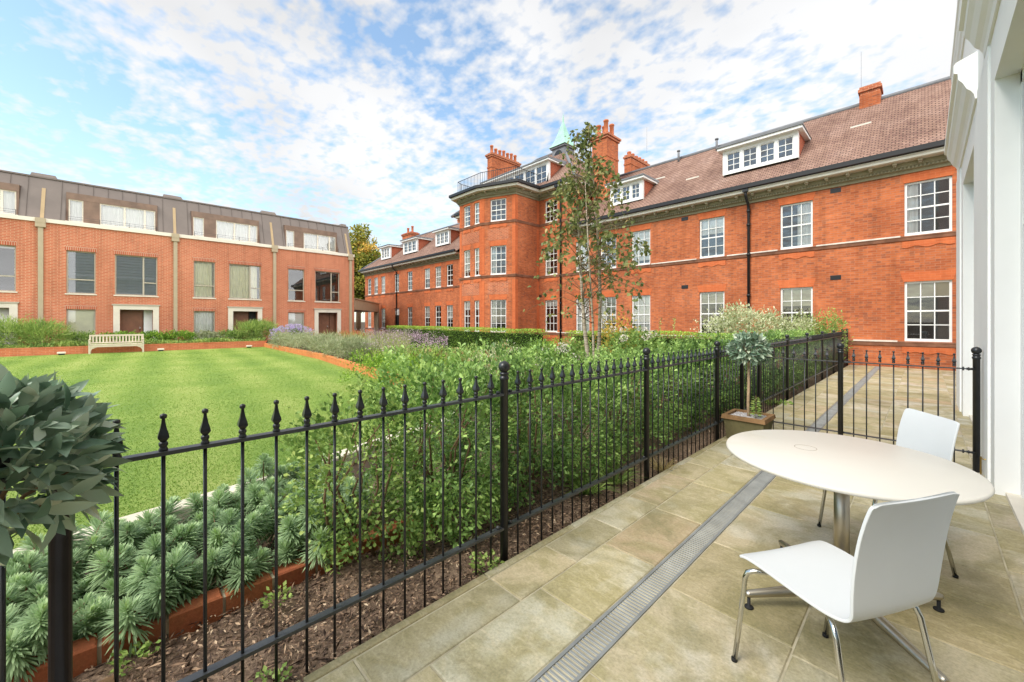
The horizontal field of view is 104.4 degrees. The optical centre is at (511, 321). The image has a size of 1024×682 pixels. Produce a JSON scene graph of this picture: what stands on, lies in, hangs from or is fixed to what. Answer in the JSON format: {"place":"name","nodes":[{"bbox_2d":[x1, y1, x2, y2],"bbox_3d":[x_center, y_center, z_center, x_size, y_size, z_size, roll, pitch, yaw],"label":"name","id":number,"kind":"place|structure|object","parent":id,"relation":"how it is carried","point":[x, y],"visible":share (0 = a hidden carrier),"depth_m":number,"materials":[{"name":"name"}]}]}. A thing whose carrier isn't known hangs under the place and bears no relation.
{"place":"outdoors","nodes":[
{"label":"outdoors","id":0,"kind":"place"},
{"bbox_2d":[0,170,56,346],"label":"terrace house","id":1,"kind":"structure","parent":0,"point":[22,218],"depth_m":19.22,"materials":[{"name":"brick"}]},
{"bbox_2d":[0,189,15,213],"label":"window","id":2,"kind":"structure","parent":1,"relation":"in","point":[7,198],"depth_m":19.24,"materials":[{"name":"clear glass"}]},
{"bbox_2d":[0,245,17,292],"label":"window","id":3,"kind":"structure","parent":1,"relation":"in","point":[7,252],"depth_m":19.17,"materials":[{"name":"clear glass"}]},
{"bbox_2d":[44,177,182,345],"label":"terrace house","id":4,"kind":"structure","parent":0,"point":[110,259],"depth_m":21.19,"materials":[{"name":"brick"}]},
{"bbox_2d":[65,250,96,294],"bbox_3d":[-22.150,-2.480,20.443,1.120,2.240,0.278,0,0,-44],"label":"window","id":5,"kind":"structure","parent":4,"relation":"in","point":[81,266],"depth_m":20.50,"materials":[{"name":"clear glass"}]},
{"bbox_2d":[67,309,95,342],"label":"window","id":6,"kind":"structure","parent":4,"relation":"in","point":[80,320],"depth_m":20.54,"materials":[{"name":"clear glass"}]},
{"bbox_2d":[100,204,154,230],"bbox_3d":[-21.336,-5.750,22.113,2.210,1.140,0.164,0,0,-44],"label":"window","id":7,"kind":"structure","parent":4,"relation":"in","point":[124,215],"depth_m":22.09,"materials":[{"name":"white glass"}]},
{"bbox_2d":[120,310,142,339],"bbox_3d":[-21.075,0.433,22.015,0.910,2.135,0.048,0,0,-44],"label":"door","id":8,"kind":"structure","parent":4,"relation":"in","point":[130,320],"depth_m":21.99,"materials":[{"name":"brown wood"}]},
{"bbox_2d":[113,254,158,296],"bbox_3d":[-20.659,-2.480,21.878,1.800,2.240,0.278,0,0,-44],"label":"window","id":9,"kind":"structure","parent":4,"relation":"in","point":[135,276],"depth_m":21.91,"materials":[{"name":"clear glass"}]},
{"bbox_2d":[0,347,444,548],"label":"lawn","id":10,"kind":"structure","parent":0,"point":[176,394],"depth_m":7.70,"materials":[{"name":"green plant"}]},
{"bbox_2d":[88,334,143,353],"bbox_3d":[-18.972,1.071,19.103,1.890,0.882,0.580,0,0,-44],"label":"garden bench","id":11,"kind":"object","parent":10,"relation":"on","point":[91,345],"visible":0.98,"depth_m":19.16,"materials":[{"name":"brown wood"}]},
{"bbox_2d":[338,348,401,389],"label":"sedum clump","id":12,"kind":"object","parent":10,"relation":"on","point":[376,361],"visible":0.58,"depth_m":8.97,"materials":[{"name":"green plant"}]},
{"bbox_2d":[393,342,468,385],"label":"sedum clump","id":13,"kind":"object","parent":10,"relation":"on","point":[430,350],"visible":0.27,"depth_m":8.64,"materials":[{"name":"green plant"}]},
{"bbox_2d":[174,198,277,340],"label":"terrace house","id":14,"kind":"structure","parent":0,"point":[226,268],"depth_m":24.65,"materials":[{"name":"brick"}]},
{"bbox_2d":[193,261,215,298],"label":"window","id":15,"kind":"structure","parent":14,"relation":"in","point":[204,272],"depth_m":24.02,"materials":[{"name":"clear glass"}]},
{"bbox_2d":[194,311,214,340],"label":"window","id":16,"kind":"structure","parent":14,"relation":"in","point":[203,320],"depth_m":24.09,"materials":[{"name":"clear glass"}]},
{"bbox_2d":[216,220,256,242],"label":"window","id":17,"kind":"structure","parent":14,"relation":"in","point":[230,229],"depth_m":25.59,"materials":[{"name":"clear glass"}]},
{"bbox_2d":[228,264,261,300],"bbox_3d":[-17.216,-2.510,25.555,2.100,2.380,0.800,0,0,-44],"label":"window","id":18,"kind":"structure","parent":14,"relation":"in","point":[244,280],"depth_m":25.45,"materials":[{"name":"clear glass"}]},
{"bbox_2d":[77,322,762,561],"bbox_3d":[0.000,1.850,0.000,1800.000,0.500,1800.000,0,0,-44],"label":"ground","id":19,"kind":"structure","parent":0,"point":[367,465],"depth_m":6.23,"materials":[{"name":"soil"}]},
{"bbox_2d":[0,341,265,356],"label":"wall","id":20,"kind":"structure","parent":19,"relation":"on","point":[9,352],"depth_m":19.52,"materials":[{"name":"orange brick"}]},
{"bbox_2d":[11,513,441,681],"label":"brick edging","id":21,"kind":"object","parent":19,"relation":"on","point":[87,654],"visible":0.36,"depth_m":2.04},
{"bbox_2d":[6,413,462,570],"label":"lawn kerb","id":22,"kind":"structure","parent":19,"relation":"on","point":[132,517],"depth_m":3.27,"materials":[{"name":"stone"}]},
{"bbox_2d":[270,214,354,342],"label":"terrace house","id":23,"kind":"structure","parent":19,"relation":"on","point":[315,275],"depth_m":28.35,"materials":[{"name":"brick"}]},
{"bbox_2d":[287,269,304,301],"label":"window","id":24,"kind":"structure","parent":23,"relation":"in","point":[295,276],"depth_m":27.91,"materials":[{"name":"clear glass"}]},
{"bbox_2d":[304,233,334,251],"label":"window","id":25,"kind":"structure","parent":23,"relation":"in","point":[311,240],"depth_m":29.09,"materials":[{"name":"clear glass"}]},
{"bbox_2d":[314,271,340,302],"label":"window","id":26,"kind":"structure","parent":23,"relation":"in","point":[326,283],"depth_m":29.30,"materials":[{"name":"clear glass"}]},
{"bbox_2d":[263,343,415,392],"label":"border wall","id":27,"kind":"structure","parent":19,"relation":"on","point":[328,359],"depth_m":14.97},
{"bbox_2d":[288,329,413,365],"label":"border grass","id":28,"kind":"structure","parent":19,"relation":"on","point":[390,343],"depth_m":16.57,"materials":[{"name":"green plant"}]},
{"bbox_2d":[332,334,370,359],"bbox_3d":[-5.797,0.958,14.398,1.445,1.096,1.402,0,0,-44],"label":"lavender mound","id":29,"kind":"object","parent":19,"relation":"on","point":[341,343],"visible":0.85,"depth_m":14.27,"materials":[{"name":"green plant"}]},
{"bbox_2d":[348,223,380,332],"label":"broadleaf tree","id":30,"kind":"object","parent":19,"relation":"on","point":[365,254],"visible":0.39,"depth_m":50.62,"materials":[{"name":"green plant"}]},
{"bbox_2d":[354,298,379,333],"bbox_3d":[-14.088,-0.100,34.856,3.060,3.400,9.100,0,0,-7],"label":"link canopy","id":31,"kind":"object","parent":19,"relation":"on","point":[361,305],"visible":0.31,"depth_m":35.83,"materials":[{"name":"brown wood"}]},
{"bbox_2d":[288,337,537,401],"bbox_3d":[-5.151,1.225,17.352,4.863,0.770,22.765,0,0,-41],"label":"border foliage","id":32,"kind":"object","parent":19,"relation":"on","point":[421,348],"visible":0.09,"depth_m":15.37,"materials":[{"name":"green plant"}]},
{"bbox_2d":[366,330,447,349],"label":"purple flower haze","id":33,"kind":"object","parent":32,"relation":"attached to","point":[426,339],"visible":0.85,"depth_m":15.78,"materials":[{"name":"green plant"}]},
{"bbox_2d":[0,329,848,681],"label":"iron fence","id":34,"kind":"object","parent":19,"relation":"on","point":[60,607],"visible":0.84,"depth_m":2.04,"materials":[{"name":"black metal"}]},
{"bbox_2d":[386,325,548,352],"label":"clipped hedge","id":35,"kind":"object","parent":19,"relation":"on","point":[466,336],"visible":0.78,"depth_m":19.21,"materials":[{"name":"green plant"}]},
{"bbox_2d":[548,337,600,402],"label":"hydrangea","id":36,"kind":"object","parent":19,"relation":"on","point":[560,350],"visible":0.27,"depth_m":7.04,"materials":[{"name":"green plant"}]},
{"bbox_2d":[595,325,660,382],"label":"hydrangea","id":37,"kind":"object","parent":19,"relation":"on","point":[622,340],"visible":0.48,"depth_m":9.02,"materials":[{"name":"green plant"}]},
{"bbox_2d":[564,330,737,375],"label":"clipped hedge","id":38,"kind":"object","parent":19,"relation":"on","point":[689,334],"visible":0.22,"depth_m":12.56,"materials":[{"name":"green plant"}]},
{"bbox_2d":[358,76,956,370],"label":"brick mansion","id":39,"kind":"structure","parent":19,"relation":"on","point":[849,211],"depth_m":16.52,"materials":[{"name":"red brick"}]},
{"bbox_2d":[490,300,505,331],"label":"window","id":40,"kind":"structure","parent":39,"relation":"in","point":[498,307],"depth_m":23.78,"materials":[{"name":"grey glass"}]},
{"bbox_2d":[490,245,505,274],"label":"window","id":41,"kind":"structure","parent":39,"relation":"in","point":[498,253],"depth_m":23.76,"materials":[{"name":"grey glass"}]},
{"bbox_2d":[490,198,505,221],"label":"window","id":42,"kind":"structure","parent":39,"relation":"in","point":[498,206],"depth_m":23.91,"materials":[{"name":"white paint"}]},
{"bbox_2d":[545,300,556,331],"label":"window","id":43,"kind":"structure","parent":39,"relation":"in","point":[551,306],"depth_m":24.14,"materials":[{"name":"glass"}]},
{"bbox_2d":[601,297,615,331],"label":"window","id":44,"kind":"structure","parent":39,"relation":"in","point":[612,300],"depth_m":21.22,"materials":[{"name":"grey glass"}]},
{"bbox_2d":[632,295,649,332],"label":"window","id":45,"kind":"structure","parent":39,"relation":"in","point":[642,318],"depth_m":19.61,"materials":[{"name":"white paint"}]},
{"bbox_2d":[632,229,649,265],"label":"window","id":46,"kind":"structure","parent":39,"relation":"in","point":[644,235],"depth_m":19.65,"materials":[{"name":"grey glass"}]},
{"bbox_2d":[700,291,723,335],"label":"window","id":47,"kind":"structure","parent":39,"relation":"in","point":[711,301],"depth_m":17.48,"materials":[{"name":"white paint"}]},
{"bbox_2d":[700,216,723,258],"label":"window","id":48,"kind":"structure","parent":39,"relation":"in","point":[712,229],"depth_m":17.41,"materials":[{"name":"white paint"}]},
{"bbox_2d":[780,200,812,249],"bbox_3d":[10.915,-3.615,15.178,0.520,1.910,1.510,0,0,-44],"label":"window","id":49,"kind":"structure","parent":39,"relation":"in","point":[796,218],"depth_m":15.09,"materials":[{"name":"white paint"}]},
{"bbox_2d":[781,287,812,330],"bbox_3d":[10.915,-0.320,15.178,0.520,2.120,1.510,0,0,-44],"label":"window","id":50,"kind":"structure","parent":39,"relation":"in","point":[797,298],"depth_m":15.15,"materials":[{"name":"white glass"}]},
{"bbox_2d":[904,280,951,341],"bbox_3d":[13.290,-0.320,12.711,0.520,2.120,1.540,0,0,-44],"label":"window","id":51,"kind":"structure","parent":39,"relation":"in","point":[927,304],"depth_m":12.75,"materials":[{"name":"grey glass"}]},
{"bbox_2d":[904,176,951,235],"bbox_3d":[13.290,-3.615,12.711,0.520,1.910,1.540,0,0,-44],"label":"window","id":52,"kind":"structure","parent":39,"relation":"in","point":[927,203],"depth_m":12.79,"materials":[{"name":"grey glass"}]},
{"bbox_2d":[689,299,798,354],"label":"variegated shrub","id":53,"kind":"object","parent":19,"relation":"on","point":[729,324],"visible":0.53,"depth_m":12.38,"materials":[{"name":"green plant"}]},
{"bbox_2d":[971,347,981,472],"bbox_3d":[4.635,0.937,3.966,0.075,1.366,0.075,0,0,-44],"label":"gate post","id":54,"kind":"object","parent":19,"relation":"on","point":[976,354],"visible":0.98,"depth_m":3.95,"materials":[{"name":"black metal"}]},
{"bbox_2d":[843,349,974,461],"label":"iron gate","id":55,"kind":"structure","parent":54,"relation":"attached to","point":[954,361],"depth_m":4.30,"materials":[{"name":"black metal"}]},
{"bbox_2d":[944,0,1023,534],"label":"white building","id":56,"kind":"structure","parent":19,"relation":"on","point":[984,147],"depth_m":3.51,"materials":[{"name":"paint"}]},
{"bbox_2d":[1005,65,1023,534],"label":"window","id":57,"kind":"structure","parent":56,"relation":"in","point":[1016,502],"depth_m":3.29,"materials":[{"name":"white paint"}]},
{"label":"front bed soil","id":58,"kind":"structure","parent":19,"relation":"on","visible":0},
{"bbox_2d":[0,311,45,346],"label":"rosemary shrub","id":59,"kind":"object","parent":58,"relation":"on","point":[14,326],"visible":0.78,"depth_m":17.78,"materials":[{"name":"green plant"}]},
{"bbox_2d":[6,316,77,345],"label":"rosemary shrub","id":60,"kind":"object","parent":58,"relation":"on","point":[47,329],"visible":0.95,"depth_m":18.27,"materials":[{"name":"green plant"}]},
{"bbox_2d":[0,336,265,348],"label":"front bed cover","id":61,"kind":"object","parent":58,"relation":"on","point":[68,343],"visible":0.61,"depth_m":20.32,"materials":[{"name":"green plant"}]},
{"bbox_2d":[227,319,267,338],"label":"rosemary shrub","id":62,"kind":"object","parent":58,"relation":"on","point":[246,326],"visible":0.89,"depth_m":24.00,"materials":[{"name":"green plant"}]},
{"bbox_3d":[0.496,1.319,10.618,6.705,0.611,5.564,0,0,-44],"label":"border underplanting","id":63,"kind":"object","parent":19,"relation":"on","visible":0},
{"bbox_2d":[587,306,640,370],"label":"red leaved shrub","id":64,"kind":"object","parent":63,"relation":"on","point":[607,328],"visible":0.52,"depth_m":9.52,"materials":[{"name":"green plant"}]},
{"bbox_2d":[30,363,845,681],"bbox_3d":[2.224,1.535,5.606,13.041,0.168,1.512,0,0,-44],"label":"bark chips","id":65,"kind":"object","parent":0,"point":[216,646],"visible":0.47,"depth_m":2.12,"materials":[{"name":"brown soil"}]},
{"bbox_2d":[6,550,36,600],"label":"spurge plant","id":66,"kind":"object","parent":65,"relation":"on","point":[15,573],"visible":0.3,"depth_m":2.02,"materials":[{"name":"green plant"}]},
{"bbox_2d":[6,550,101,618],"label":"spurge plant","id":67,"kind":"object","parent":65,"relation":"on","point":[36,587],"visible":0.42,"depth_m":1.97,"materials":[{"name":"green plant"}]},
{"bbox_2d":[6,591,111,681],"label":"spurge plant","id":68,"kind":"object","parent":65,"relation":"on","point":[26,638],"visible":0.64,"depth_m":1.69,"materials":[{"name":"green plant"}]},
{"bbox_2d":[15,509,128,583],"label":"spurge plant","id":69,"kind":"object","parent":65,"relation":"on","point":[83,553],"visible":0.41,"depth_m":2.29,"materials":[{"name":"green plant"}]},
{"bbox_2d":[105,639,160,675],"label":"weed","id":70,"kind":"object","parent":65,"relation":"on","point":[145,646],"visible":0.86,"depth_m":1.79,"materials":[{"name":"green plant"}]},
{"bbox_2d":[96,495,185,565],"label":"spurge plant","id":71,"kind":"object","parent":65,"relation":"on","point":[135,532],"visible":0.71,"depth_m":2.47,"materials":[{"name":"green plant"}]},
{"bbox_2d":[80,522,202,617],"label":"spurge plant","id":72,"kind":"object","parent":65,"relation":"on","point":[181,533],"visible":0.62,"depth_m":2.22,"materials":[{"name":"green plant"}]},
{"bbox_2d":[79,542,210,662],"bbox_3d":[-1.839,1.384,2.022,0.406,0.434,0.485,0,0,20],"label":"spurge plant","id":73,"kind":"object","parent":65,"relation":"on","point":[131,612],"visible":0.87,"depth_m":1.96,"materials":[{"name":"green plant"}]},
{"bbox_2d":[179,483,250,546],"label":"spurge plant","id":74,"kind":"object","parent":65,"relation":"on","point":[196,513],"visible":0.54,"depth_m":2.79,"materials":[{"name":"green plant"}]},
{"bbox_2d":[177,518,274,602],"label":"spurge plant","id":75,"kind":"object","parent":65,"relation":"on","point":[217,561],"visible":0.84,"depth_m":2.23,"materials":[{"name":"green plant"}]},
{"bbox_2d":[185,504,274,583],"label":"spurge plant","id":76,"kind":"object","parent":65,"relation":"on","point":[221,524],"visible":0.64,"depth_m":2.53,"materials":[{"name":"green plant"}]},
{"bbox_2d":[221,476,302,520],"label":"spurge plant","id":77,"kind":"object","parent":65,"relation":"on","point":[254,493],"visible":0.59,"depth_m":2.92,"materials":[{"name":"green plant"}]},
{"bbox_2d":[233,453,297,501],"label":"spurge plant","id":78,"kind":"object","parent":65,"relation":"on","point":[264,466],"visible":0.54,"depth_m":3.31,"materials":[{"name":"green plant"}]},
{"bbox_2d":[258,486,330,551],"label":"spurge plant","id":79,"kind":"object","parent":65,"relation":"on","point":[270,499],"visible":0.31,"depth_m":2.77,"materials":[{"name":"green plant"}]},
{"bbox_2d":[270,499,347,572],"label":"spurge plant","id":80,"kind":"object","parent":65,"relation":"on","point":[286,553],"visible":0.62,"depth_m":2.44,"materials":[{"name":"green plant"}]},
{"bbox_2d":[323,474,374,534],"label":"spurge plant","id":81,"kind":"object","parent":65,"relation":"on","point":[349,498],"visible":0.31,"depth_m":3.08,"materials":[{"name":"green plant"}]},
{"bbox_2d":[273,371,445,574],"bbox_3d":[-0.997,0.965,2.625,0.956,1.238,0.939,0,0,-44],"label":"box shrub","id":82,"kind":"object","parent":65,"relation":"on","point":[325,433],"visible":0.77,"depth_m":2.55,"materials":[{"name":"green plant"}]},
{"bbox_2d":[364,342,524,553],"bbox_3d":[-0.513,0.873,3.104,1.122,1.454,1.234,0,0,-44],"label":"box shrub","id":83,"kind":"object","parent":65,"relation":"on","point":[433,486],"visible":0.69,"depth_m":2.91,"materials":[{"name":"green plant"}]},
{"bbox_2d":[385,374,515,465],"bbox_3d":[-0.651,1.067,4.598,1.441,1.051,1.270,0,0,-44],"label":"box shrub","id":84,"kind":"object","parent":65,"relation":"on","point":[454,426],"visible":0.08,"depth_m":4.40,"materials":[{"name":"green plant"}]},
{"bbox_2d":[440,336,583,517],"bbox_3d":[-0.012,0.864,3.619,1.215,1.470,1.255,0,0,-44],"label":"box shrub","id":85,"kind":"object","parent":65,"relation":"on","point":[515,363],"visible":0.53,"depth_m":3.45,"materials":[{"name":"green plant"}]},
{"bbox_2d":[508,351,633,487],"bbox_3d":[0.593,0.946,4.160,1.275,1.310,1.249,0,0,-44],"label":"box shrub","id":86,"kind":"object","parent":65,"relation":"on","point":[602,435],"visible":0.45,"depth_m":3.95,"materials":[{"name":"green plant"}]},
{"bbox_2d":[523,122,651,415],"bbox_3d":[1.148,-0.751,5.804,1.921,4.502,2.374,0,0,-8],"label":"birch tree","id":87,"kind":"object","parent":65,"relation":"on","point":[570,199],"visible":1,"depth_m":5.95,"materials":[{"name":"green plant"}]},
{"bbox_2d":[558,467,619,495],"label":"grass tuft","id":88,"kind":"object","parent":65,"relation":"on","point":[587,491],"visible":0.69,"depth_m":3.52,"materials":[{"name":"green plant"}]},
{"bbox_2d":[555,346,670,460],"bbox_3d":[1.187,0.958,4.735,1.201,1.266,1.236,0,0,-44],"label":"box shrub","id":89,"kind":"object","parent":65,"relation":"on","point":[637,415],"visible":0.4,"depth_m":4.64,"materials":[{"name":"green plant"}]},
{"bbox_2d":[594,341,702,444],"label":"box shrub","id":90,"kind":"object","parent":65,"relation":"on","point":[638,354],"visible":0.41,"depth_m":5.25,"materials":[{"name":"green plant"}]},
{"bbox_2d":[635,335,730,431],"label":"box shrub","id":91,"kind":"object","parent":65,"relation":"on","point":[677,346],"visible":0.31,"depth_m":5.88,"materials":[{"name":"green plant"}]},
{"bbox_2d":[672,330,751,418],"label":"box shrub","id":92,"kind":"object","parent":65,"relation":"on","point":[695,342],"visible":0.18,"depth_m":6.71,"materials":[{"name":"green plant"}]},
{"bbox_2d":[704,329,780,401],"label":"box shrub","id":93,"kind":"object","parent":65,"relation":"on","point":[724,339],"visible":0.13,"depth_m":7.76,"materials":[{"name":"green plant"}]},
{"bbox_2d":[736,329,805,391],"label":"box shrub","id":94,"kind":"object","parent":65,"relation":"on","point":[777,334],"visible":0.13,"depth_m":8.99,"materials":[{"name":"green plant"}]},
{"bbox_2d":[748,306,826,364],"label":"variegated shrub","id":95,"kind":"object","parent":65,"relation":"on","point":[802,324],"visible":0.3,"depth_m":12.39,"materials":[{"name":"green plant"}]},
{"bbox_2d":[762,327,826,382],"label":"box shrub","id":96,"kind":"object","parent":65,"relation":"on","point":[810,349],"visible":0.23,"depth_m":10.63,"materials":[{"name":"green plant"}]},
{"bbox_2d":[786,307,856,359],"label":"green shrub","id":97,"kind":"object","parent":65,"relation":"on","point":[834,323],"visible":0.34,"depth_m":13.04,"materials":[{"name":"green plant"}]},
{"bbox_2d":[0,0,956,321],"label":"sky","id":98,"kind":"structure","parent":0,"point":[374,113],"materials":[{"name":"blue"}]},
{"bbox_2d":[296,365,1023,681],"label":"paving","id":99,"kind":"structure","parent":0,"point":[671,635],"depth_m":2.14,"materials":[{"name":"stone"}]},
{"bbox_2d":[98,675,114,681],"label":"square planter","id":100,"kind":"object","parent":99,"relation":"on","point":[110,679],"depth_m":1.32,"materials":[{"name":"wood"}]},
{"bbox_2d":[0,364,131,567],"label":"bay tree","id":101,"kind":"object","parent":100,"relation":"on","point":[69,440],"visible":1,"depth_m":1.03,"materials":[{"name":"green plant"}]},
{"bbox_2d":[529,366,878,681],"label":"drainage channel","id":102,"kind":"object","parent":99,"relation":"in","point":[764,479],"visible":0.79,"depth_m":2.29,"materials":[{"name":"metal"}]},
{"bbox_2d":[721,408,775,437],"bbox_3d":[3.032,1.345,5.098,0.494,0.310,0.494,0,0,-44],"label":"square planter","id":103,"kind":"object","parent":99,"relation":"on","point":[736,421],"visible":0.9,"depth_m":5.00,"materials":[{"name":"wood"}]},
{"bbox_2d":[724,330,772,415],"bbox_3d":[3.032,0.696,5.098,0.565,1.170,0.573,0,0,-44],"label":"bay tree","id":104,"kind":"object","parent":103,"relation":"on","point":[743,342],"visible":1,"depth_m":5.01,"materials":[{"name":"green plant"}]},
{"bbox_2d":[740,343,844,434],"bbox_3d":[3.528,0.937,5.088,0.075,1.366,1.127,0,0,-44],"label":"cross fence","id":105,"kind":"object","parent":99,"relation":"on","point":[840,349],"visible":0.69,"depth_m":4.88,"materials":[{"name":"black metal"}]},
{"bbox_2d":[731,491,959,681],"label":"side chair","id":106,"kind":"object","parent":99,"relation":"on","point":[893,565],"visible":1,"depth_m":1.40,"materials":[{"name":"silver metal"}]},
{"bbox_2d":[726,430,994,681],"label":"round table","id":107,"kind":"object","parent":99,"relation":"on","point":[843,468],"visible":0.83,"depth_m":2.07,"materials":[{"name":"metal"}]},
{"bbox_2d":[817,408,959,578],"bbox_3d":[2.432,1.047,2.598,0.537,0.910,0.552,0,0,12],"label":"side chair","id":108,"kind":"object","parent":99,"relation":"on","point":[928,433],"visible":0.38,"depth_m":2.53,"materials":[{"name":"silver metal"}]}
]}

